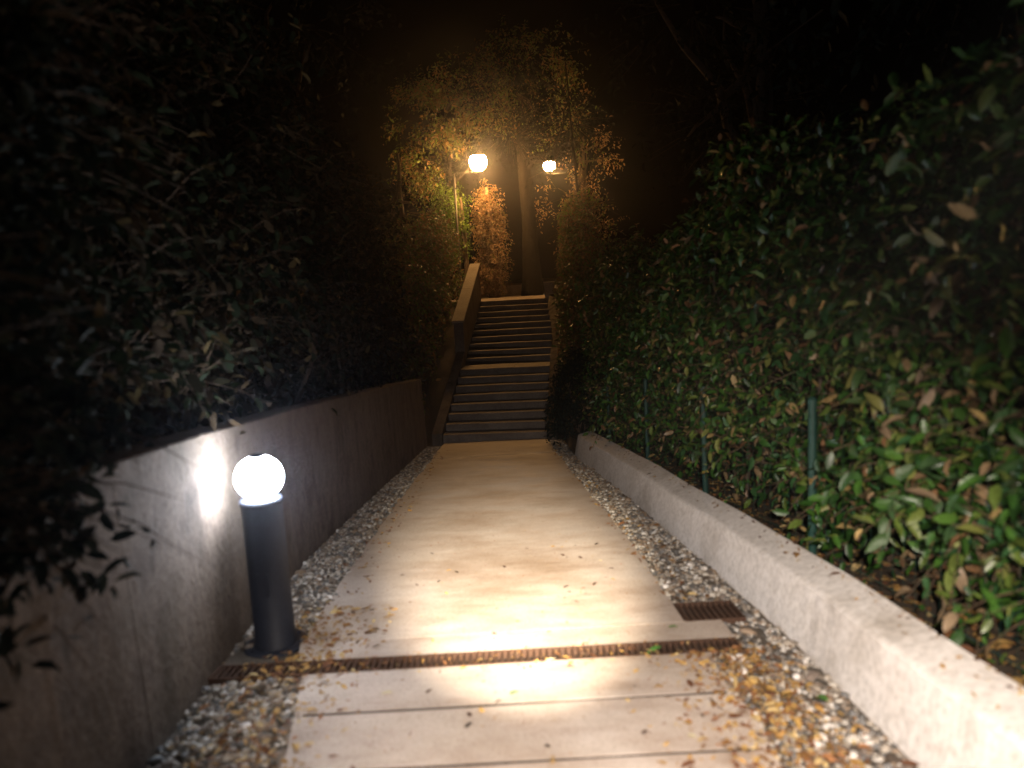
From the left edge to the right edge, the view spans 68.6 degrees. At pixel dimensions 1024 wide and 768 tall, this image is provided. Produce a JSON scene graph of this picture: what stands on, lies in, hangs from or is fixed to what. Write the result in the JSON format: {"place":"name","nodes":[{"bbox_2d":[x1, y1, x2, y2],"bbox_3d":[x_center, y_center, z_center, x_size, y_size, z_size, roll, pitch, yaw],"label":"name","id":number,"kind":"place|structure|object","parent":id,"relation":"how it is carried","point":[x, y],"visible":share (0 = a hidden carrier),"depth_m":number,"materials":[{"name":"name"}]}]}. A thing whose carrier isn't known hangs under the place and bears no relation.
{"place":"outdoors","nodes":[
{"label":"outdoors","id":0,"kind":"place"},
{"bbox_2d":[21,256,1023,686],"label":"ground","id":1,"kind":"structure","parent":0,"point":[433,388],"depth_m":8.15,"materials":[{"name":"soil"}]},
{"bbox_2d":[0,0,201,710],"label":"hedge","id":2,"kind":"object","parent":1,"relation":"on","point":[20,409],"visible":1,"depth_m":2.18,"materials":[{"name":"green plant"}]},
{"bbox_2d":[40,411,262,468],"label":"leaf litter","id":3,"kind":"object","parent":1,"relation":"on","point":[167,430],"visible":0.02,"depth_m":6.11,"materials":[{"name":"brown plant"}]},
{"bbox_2d":[6,0,338,428],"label":"tree","id":4,"kind":"object","parent":1,"relation":"on","point":[286,103],"visible":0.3,"depth_m":5.87,"materials":[{"name":"green plant"}]},
{"bbox_2d":[0,0,420,476],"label":"hedge","id":5,"kind":"object","parent":1,"relation":"on","point":[128,177],"visible":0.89,"depth_m":4.73,"materials":[{"name":"green plant"}]},
{"bbox_2d":[0,379,426,767],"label":"retaining wall","id":6,"kind":"structure","parent":1,"relation":"on","point":[176,623],"depth_m":3.30,"materials":[{"name":"concrete"}]},
{"bbox_2d":[166,0,411,389],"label":"tree","id":7,"kind":"object","parent":1,"relation":"on","point":[307,36],"visible":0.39,"depth_m":14.10,"materials":[{"name":"green plant"}]},
{"bbox_2d":[145,446,437,767],"bbox_3d":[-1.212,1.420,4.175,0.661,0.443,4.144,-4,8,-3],"label":"gravel","id":8,"kind":"structure","parent":1,"relation":"on","point":[193,736],"depth_m":3.42,"materials":[{"name":"grey gravel"}]},
{"bbox_2d":[234,453,307,658],"bbox_3d":[-1.322,0.899,4.041,0.340,1.076,0.340,-3,8,0],"label":"bollard light","id":9,"kind":"object","parent":8,"relation":"on","point":[258,479],"visible":0.99,"depth_m":3.96,"materials":[{"name":"black metal"}]},
{"bbox_2d":[321,446,440,548],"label":"gravel","id":10,"kind":"structure","parent":8,"relation":"on","point":[345,534],"depth_m":7.76,"materials":[{"name":"grey gravel"}]},
{"bbox_2d":[338,153,447,296],"bbox_3d":[-2.946,-3.795,19.069,2.764,4.011,2.587,-3,8,0],"label":"tree","id":11,"kind":"object","parent":1,"relation":"on","point":[398,194],"visible":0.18,"depth_m":18.90,"materials":[{"name":"green plant"}]},
{"bbox_2d":[357,203,466,428],"bbox_3d":[-2.366,-1.712,16.667,2.676,4.874,8.960,-3,8,0],"label":"hedge","id":12,"kind":"object","parent":1,"relation":"on","point":[431,285],"visible":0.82,"depth_m":15.95,"materials":[{"name":"green plant"}]},
{"bbox_2d":[422,179,475,280],"bbox_3d":[-1.991,-4.237,22.616,1.976,3.807,1.858,-3,8,0],"label":"tree","id":13,"kind":"object","parent":1,"relation":"on","point":[449,210],"visible":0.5,"depth_m":22.35,"materials":[{"name":"green plant"}]},
{"bbox_2d":[432,351,465,445],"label":"cheek wall","id":14,"kind":"structure","parent":1,"relation":"on","point":[439,429],"depth_m":14.48,"materials":[{"name":"concrete"}]},
{"bbox_2d":[452,263,480,358],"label":"parapet","id":15,"kind":"structure","parent":1,"relation":"on","point":[466,312],"depth_m":17.41,"materials":[{"name":"stone"}]},
{"bbox_2d":[469,178,513,297],"bbox_3d":[-0.713,-4.327,22.816,1.308,3.808,1.400,-8,9,-32],"label":"tree","id":16,"kind":"object","parent":1,"relation":"on","point":[490,268],"visible":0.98,"depth_m":22.67,"materials":[{"name":"orange plant"}]},
{"bbox_2d":[443,361,549,443],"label":"stairs","id":17,"kind":"structure","parent":1,"relation":"on","point":[502,401],"depth_m":14.35,"materials":[{"name":"concrete"}]},
{"bbox_2d":[450,295,544,307],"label":"terrace","id":18,"kind":"structure","parent":1,"relation":"on","point":[488,298],"depth_m":22.24,"materials":[{"name":"concrete"}]},
{"bbox_2d":[380,46,530,299],"bbox_3d":[-1.574,-6.149,22.667,4.534,7.526,3.236,-3,8,0],"label":"tree","id":19,"kind":"object","parent":18,"relation":"on","point":[419,93],"visible":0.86,"depth_m":22.20,"materials":[{"name":"green plant"}]},
{"bbox_2d":[453,147,486,294],"bbox_3d":[-1.165,-4.620,21.865,1.090,4.401,0.520,-3,8,0],"label":"street lamp","id":20,"kind":"object","parent":18,"relation":"on","point":[480,165],"visible":0.75,"depth_m":21.64,"materials":[{"name":"white metal"}]},
{"bbox_2d":[444,281,559,298],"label":"curved wall","id":21,"kind":"structure","parent":18,"relation":"on","point":[514,289],"depth_m":24.06,"materials":[{"name":"concrete"}]},
{"bbox_2d":[466,296,551,360],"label":"stairs","id":22,"kind":"structure","parent":1,"relation":"on","point":[528,311],"depth_m":17.69,"materials":[{"name":"concrete"}]},
{"bbox_2d":[432,53,616,226],"bbox_3d":[0.394,-5.310,19.828,4.990,6.429,2.528,-3,8,0],"label":"tree","id":23,"kind":"object","parent":1,"relation":"on","point":[571,130],"visible":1,"depth_m":19.61,"materials":[{"name":"green plant"}]},
{"bbox_2d":[462,11,611,295],"bbox_3d":[0.792,-6.870,23.265,4.336,8.533,3.316,1,9,30],"label":"tree","id":24,"kind":"object","parent":1,"relation":"on","point":[532,282],"visible":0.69,"depth_m":22.71,"materials":[{"name":"brown plant"}]},
{"bbox_2d":[547,347,557,439],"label":"cheek wall","id":25,"kind":"structure","parent":1,"relation":"on","point":[553,354],"depth_m":15.20,"materials":[{"name":"concrete"}]},
{"bbox_2d":[543,158,575,196],"bbox_3d":[1.701,-5.310,25.123,1.110,4.574,0.400,-3,8,0],"label":"street lamp","id":26,"kind":"object","parent":1,"relation":"on","point":[550,169],"visible":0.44,"depth_m":24.80,"materials":[{"name":"white glass"}]},
{"bbox_2d":[541,346,617,446],"bbox_3d":[1.133,0.238,12.349,1.339,1.765,1.360,-3,8,0],"label":"shrub","id":27,"kind":"object","parent":1,"relation":"on","point":[569,406],"visible":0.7,"depth_m":12.11,"materials":[{"name":"green plant"}]},
{"bbox_2d":[534,124,629,260],"bbox_3d":[2.084,-5.400,23.771,3.235,5.340,2.442,-3,8,0],"label":"tree","id":28,"kind":"object","parent":1,"relation":"on","point":[582,179],"visible":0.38,"depth_m":23.48,"materials":[{"name":"brown plant"}]},
{"bbox_2d":[539,188,630,429],"bbox_3d":[1.785,-2.099,17.106,2.076,5.204,9.143,-2,8,7],"label":"hedge","id":29,"kind":"object","parent":1,"relation":"on","point":[577,250],"visible":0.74,"depth_m":15.20,"materials":[{"name":"green plant"}]},
{"bbox_2d":[573,0,853,409],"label":"tree","id":30,"kind":"object","parent":1,"relation":"on","point":[761,97],"visible":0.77,"depth_m":12.42,"materials":[{"name":"green plant"}]},
{"bbox_2d":[557,439,916,767],"bbox_3d":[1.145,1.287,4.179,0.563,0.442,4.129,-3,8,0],"label":"gravel","id":31,"kind":"structure","parent":1,"relation":"on","point":[872,739],"depth_m":3.47,"materials":[{"name":"grey gravel"}]},
{"bbox_2d":[548,439,663,531],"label":"gravel","id":32,"kind":"structure","parent":31,"relation":"on","point":[601,496],"depth_m":7.67,"materials":[{"name":"grey gravel"}]},
{"bbox_2d":[672,600,745,623],"bbox_3d":[1.104,1.298,4.219,0.340,0.054,0.290,-3,2,0],"label":"drain grate","id":33,"kind":"object","parent":31,"relation":"on","point":[727,611],"visible":0.74,"depth_m":4.22,"materials":[{"name":"metal"}]},
{"bbox_2d":[812,695,828,700],"bbox_3d":[1.282,1.311,3.115,0.037,0.040,0.103,-13,7,-22],"label":"fallen leaf","id":34,"kind":"object","parent":31,"relation":"on","point":[823,697],"visible":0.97,"depth_m":3.10,"materials":[{"name":"green plant"}]},
{"bbox_2d":[564,0,1023,675],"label":"hedge","id":35,"kind":"object","parent":1,"relation":"on","point":[686,296],"visible":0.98,"depth_m":3.81,"materials":[{"name":"green plant"}]},
{"bbox_2d":[575,431,1023,767],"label":"wall","id":36,"kind":"structure","parent":1,"relation":"on","point":[911,698],"depth_m":3.26,"materials":[{"name":"grey concrete"}]},
{"bbox_2d":[586,374,1023,675],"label":"fence","id":37,"kind":"object","parent":1,"relation":"on","point":[812,433],"visible":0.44,"depth_m":4.43,"materials":[{"name":"green metal"}]},
{"bbox_2d":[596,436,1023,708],"bbox_3d":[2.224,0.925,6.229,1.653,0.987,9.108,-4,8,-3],"label":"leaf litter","id":38,"kind":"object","parent":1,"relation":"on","point":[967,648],"visible":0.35,"depth_m":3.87,"materials":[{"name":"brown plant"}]},
{"bbox_2d":[741,0,1023,473],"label":"tree","id":39,"kind":"object","parent":1,"relation":"on","point":[890,15],"visible":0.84,"depth_m":6.20,"materials":[{"name":"green plant"}]},
{"bbox_2d":[27,0,1023,293],"label":"sky","id":40,"kind":"structure","parent":0,"point":[436,26],"materials":[{"name":"black"}]},
{"bbox_2d":[281,438,781,767],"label":"path","id":41,"kind":"structure","parent":0,"point":[492,486],"depth_m":3.97,"materials":[{"name":"concrete"}]},
{"bbox_2d":[167,602,409,767],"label":"leaf litter","id":42,"kind":"object","parent":41,"relation":"on","point":[263,749],"visible":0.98,"depth_m":3.38,"materials":[{"name":"brown plant"}]},
{"bbox_2d":[208,637,744,685],"bbox_3d":[-0.173,1.388,3.732,2.620,0.054,0.160,-3,2,0],"label":"drain grate","id":43,"kind":"object","parent":41,"relation":"in","point":[221,675],"visible":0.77,"depth_m":3.76,"materials":[{"name":"metal"}]},
{"bbox_2d":[647,646,661,653],"bbox_3d":[0.704,1.320,3.712,0.086,0.033,0.031,-5,12,-19],"label":"fallen leaf","id":44,"kind":"object","parent":43,"relation":"on","point":[654,648],"visible":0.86,"depth_m":3.71,"materials":[{"name":"green plant"}]},
{"bbox_2d":[268,509,744,767],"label":"fallen leaves","id":45,"kind":"object","parent":41,"relation":"on","point":[517,661],"visible":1,"depth_m":3.74,"materials":[{"name":"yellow plant"}]},
{"bbox_2d":[270,637,754,679],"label":"leaf litter","id":46,"kind":"object","parent":41,"relation":"on","point":[445,663],"visible":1,"depth_m":3.68,"materials":[{"name":"brown plant"}]},
{"bbox_2d":[293,444,732,624],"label":"leaf litter","id":47,"kind":"object","parent":41,"relation":"on","point":[644,557],"visible":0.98,"depth_m":6.25,"materials":[{"name":"brown plant"}]},
{"bbox_2d":[625,643,920,767],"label":"leaf litter","id":48,"kind":"object","parent":41,"relation":"on","point":[815,761],"visible":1,"depth_m":3.01,"materials":[{"name":"brown plant"}]},
{"bbox_2d":[543,282,554,296],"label":"pillar","id":49,"kind":"structure","parent":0,"point":[549,287],"depth_m":19.03,"materials":[{"name":"concrete"}]}
]}

